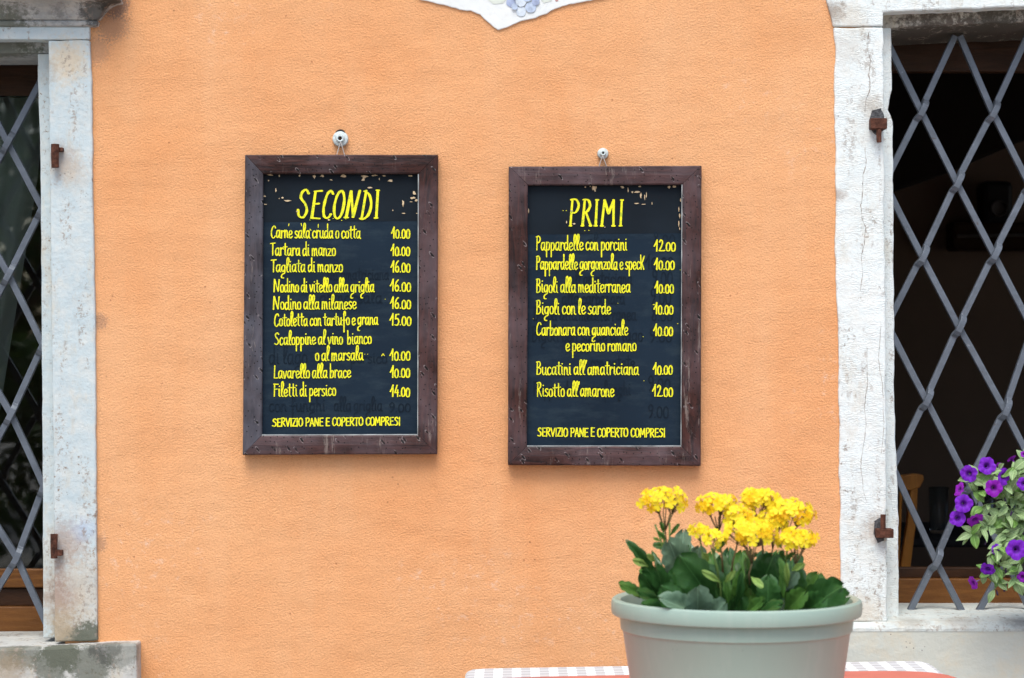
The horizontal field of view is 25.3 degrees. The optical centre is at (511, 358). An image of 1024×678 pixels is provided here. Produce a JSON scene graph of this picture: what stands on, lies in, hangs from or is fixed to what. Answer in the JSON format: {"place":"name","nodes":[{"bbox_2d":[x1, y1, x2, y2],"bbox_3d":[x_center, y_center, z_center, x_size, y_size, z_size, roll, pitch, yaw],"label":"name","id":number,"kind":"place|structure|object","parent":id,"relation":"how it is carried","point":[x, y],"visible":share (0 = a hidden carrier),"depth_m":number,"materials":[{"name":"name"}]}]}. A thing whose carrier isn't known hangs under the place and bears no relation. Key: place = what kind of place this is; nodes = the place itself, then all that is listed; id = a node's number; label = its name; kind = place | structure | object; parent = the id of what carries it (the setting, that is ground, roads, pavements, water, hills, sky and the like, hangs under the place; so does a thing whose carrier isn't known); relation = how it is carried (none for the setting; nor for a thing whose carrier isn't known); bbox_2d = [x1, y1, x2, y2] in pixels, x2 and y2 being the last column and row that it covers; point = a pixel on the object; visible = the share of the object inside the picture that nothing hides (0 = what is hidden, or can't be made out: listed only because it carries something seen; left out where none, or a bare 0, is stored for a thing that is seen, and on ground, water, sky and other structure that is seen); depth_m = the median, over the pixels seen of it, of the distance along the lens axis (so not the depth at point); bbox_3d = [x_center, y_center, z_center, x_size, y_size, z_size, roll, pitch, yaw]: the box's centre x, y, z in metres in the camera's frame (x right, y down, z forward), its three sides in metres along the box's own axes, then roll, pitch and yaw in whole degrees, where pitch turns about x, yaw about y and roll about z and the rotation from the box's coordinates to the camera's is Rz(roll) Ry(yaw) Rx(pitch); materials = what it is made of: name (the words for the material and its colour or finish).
{"place":"outdoors","nodes":[
{"label":"outdoors","id":0,"kind":"place"},
{"bbox_2d":[898,473,923,566],"bbox_3d":[0.983,0.857,6.668,0.491,1.048,0.535,0,0,0],"label":"dining chair","id":1,"kind":"object","parent":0,"point":[912,482],"visible":0.17,"depth_m":6.80,"materials":[{"name":"brown wood"}]},
{"bbox_2d":[900,522,1005,546],"bbox_3d":[1.608,0.995,8.100,0.900,0.770,0.800,0,0,0],"label":"dining table","id":2,"kind":"object","parent":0,"point":[955,534],"visible":0.03,"depth_m":7.71,"materials":[{"name":"brown wood"}]},
{"bbox_2d":[928,487,948,533],"bbox_3d":[1.488,0.530,7.950,0.072,0.160,0.072,0,0,0],"label":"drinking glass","id":3,"kind":"object","parent":2,"relation":"on","point":[938,507],"visible":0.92,"depth_m":7.92,"materials":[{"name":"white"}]},
{"bbox_2d":[978,486,994,534],"bbox_3d":[1.638,0.515,7.900,0.072,0.190,0.072,0,0,0],"label":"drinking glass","id":4,"kind":"object","parent":2,"relation":"on","point":[988,499],"visible":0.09,"depth_m":7.87,"materials":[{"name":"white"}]},
{"bbox_2d":[997,492,1014,529],"bbox_3d":[1.748,0.535,8.050,0.072,0.150,0.072,0,0,0],"label":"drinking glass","id":5,"kind":"object","parent":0,"point":[1012,494],"visible":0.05,"depth_m":8.02,"materials":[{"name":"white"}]},
{"bbox_3d":[1.265,0.450,5.494,0.184,0.224,0.371,0,0,0],"label":"planter","id":6,"kind":"object","parent":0,"visible":0},
{"bbox_2d":[949,450,1023,602],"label":"petunia plant","id":7,"kind":"object","parent":6,"relation":"in","point":[1007,548],"visible":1,"depth_m":5.30,"materials":[{"name":"purple plant"}]},
{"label":"pavement","id":8,"kind":"structure","parent":0,"visible":0},
{"bbox_2d":[0,97,1023,567],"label":"dining room wall","id":9,"kind":"structure","parent":8,"relation":"on","point":[966,407],"depth_m":9.10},
{"bbox_2d":[946,222,1023,250],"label":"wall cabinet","id":10,"kind":"object","parent":9,"relation":"attached to","point":[962,236],"depth_m":8.96,"materials":[{"name":"brown wood"}]},
{"bbox_2d":[977,181,1011,222],"bbox_3d":[1.908,-0.613,9.004,0.118,0.166,0.152,0,0,0],"label":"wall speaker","id":11,"kind":"object","parent":10,"relation":"on","point":[994,201],"depth_m":8.94,"materials":[{"name":"black plastic"}]},
{"bbox_2d":[65,0,1023,677],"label":"plaster wall","id":12,"kind":"structure","parent":8,"relation":"on","point":[463,550],"depth_m":5.50,"materials":[{"name":"orange paint"}]},
{"bbox_2d":[0,97,39,405],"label":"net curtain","id":13,"kind":"object","parent":12,"relation":"hanging from","point":[16,202],"visible":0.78,"depth_m":5.92,"materials":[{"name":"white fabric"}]},
{"bbox_2d":[0,0,140,677],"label":"window surround","id":14,"kind":"object","parent":12,"relation":"attached to","point":[46,44],"visible":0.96,"depth_m":5.49,"materials":[{"name":"blue grey limestone"},{"name":"stone"},{"name":"weathered stone"}]},
{"bbox_2d":[0,80,42,623],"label":"window grille","id":15,"kind":"object","parent":14,"relation":"attached to","point":[9,278],"depth_m":5.64,"materials":[{"name":"grey metal"}]},
{"bbox_2d":[333,129,347,146],"bbox_3d":[-0.413,-0.530,5.488,0.038,0.042,0.023,0,0,0],"label":"wall hook","id":16,"kind":"object","parent":12,"relation":"attached to","point":[340,135],"depth_m":5.49,"materials":[{"name":"white plastic"}]},
{"bbox_2d":[243,142,437,454],"bbox_3d":[-0.412,-0.144,5.481,0.469,0.754,0.031,0,0,0],"label":"menu board","id":17,"kind":"object","parent":16,"relation":"hanging from","point":[340,354],"visible":1,"depth_m":5.49,"materials":[{"name":"brown wood"}]},
{"bbox_2d":[597,148,607,158],"bbox_3d":[0.219,-0.493,5.488,0.027,0.027,0.023,0,0,0],"label":"wall hook","id":18,"kind":"object","parent":12,"relation":"attached to","point":[602,151],"depth_m":5.49,"materials":[{"name":"metal"}]},
{"bbox_2d":[508,155,701,465],"bbox_3d":[0.223,-0.114,5.481,0.465,0.747,0.031,0,0,0],"label":"menu board","id":19,"kind":"object","parent":18,"relation":"hanging from","point":[604,316],"visible":1,"depth_m":5.49,"materials":[{"name":"brown wood"}]},
{"bbox_2d":[826,0,1023,631],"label":"window surround","id":20,"kind":"object","parent":12,"relation":"attached to","point":[878,582],"visible":0.97,"depth_m":5.49,"materials":[{"name":"white stone"}]},
{"bbox_2d":[891,34,1023,609],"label":"window grille","id":21,"kind":"object","parent":20,"relation":"attached to","point":[994,252],"depth_m":5.64,"materials":[{"name":"grey metal"}]},
{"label":"dining room ceiling","id":22,"kind":"structure","parent":12,"relation":"attached to","visible":0},
{"bbox_2d":[889,73,1023,191],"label":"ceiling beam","id":23,"kind":"structure","parent":22,"relation":"attached to","point":[957,113],"depth_m":7.90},
{"bbox_3d":[0.410,1.053,4.475,1.003,0.754,1.170,0,0,0],"label":"cafe table","id":24,"kind":"object","parent":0,"visible":0},
{"bbox_2d":[465,661,942,677],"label":"tablecloth","id":25,"kind":"object","parent":24,"relation":"on","point":[918,666],"visible":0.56,"depth_m":4.98,"materials":[{"name":"white fabric"}]},
{"bbox_2d":[517,671,955,677],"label":"tablecloth","id":26,"kind":"object","parent":25,"relation":"on","point":[882,674],"visible":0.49,"depth_m":4.83,"materials":[{"name":"red fabric"}]},
{"bbox_2d":[611,592,861,677],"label":"flower pot","id":27,"kind":"object","parent":26,"relation":"on","point":[660,642],"visible":0.72,"depth_m":4.02,"materials":[{"name":"grey plastic"}]},
{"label":"potting soil","id":28,"kind":"object","parent":27,"relation":"in","visible":0},
{"bbox_2d":[618,486,784,610],"bbox_3d":[0.364,0.356,4.191,0.341,0.250,0.240,0,0,0],"label":"kalanchoe plant","id":29,"kind":"object","parent":28,"relation":"on","point":[651,578],"visible":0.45,"depth_m":4.13,"materials":[{"name":"green plant"}]},
{"bbox_2d":[658,492,785,610],"bbox_3d":[0.402,0.362,4.173,0.256,0.239,0.354,0,0,7],"label":"kalanchoe plant","id":30,"kind":"object","parent":28,"relation":"on","point":[714,581],"visible":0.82,"depth_m":4.08,"materials":[{"name":"green plant"}]},
{"bbox_2d":[725,487,850,610],"bbox_3d":[0.431,0.358,4.169,0.370,0.246,0.273,0,0,0],"label":"kalanchoe plant","id":31,"kind":"object","parent":28,"relation":"on","point":[800,590],"visible":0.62,"depth_m":4.13,"materials":[{"name":"green plant"}]}
]}

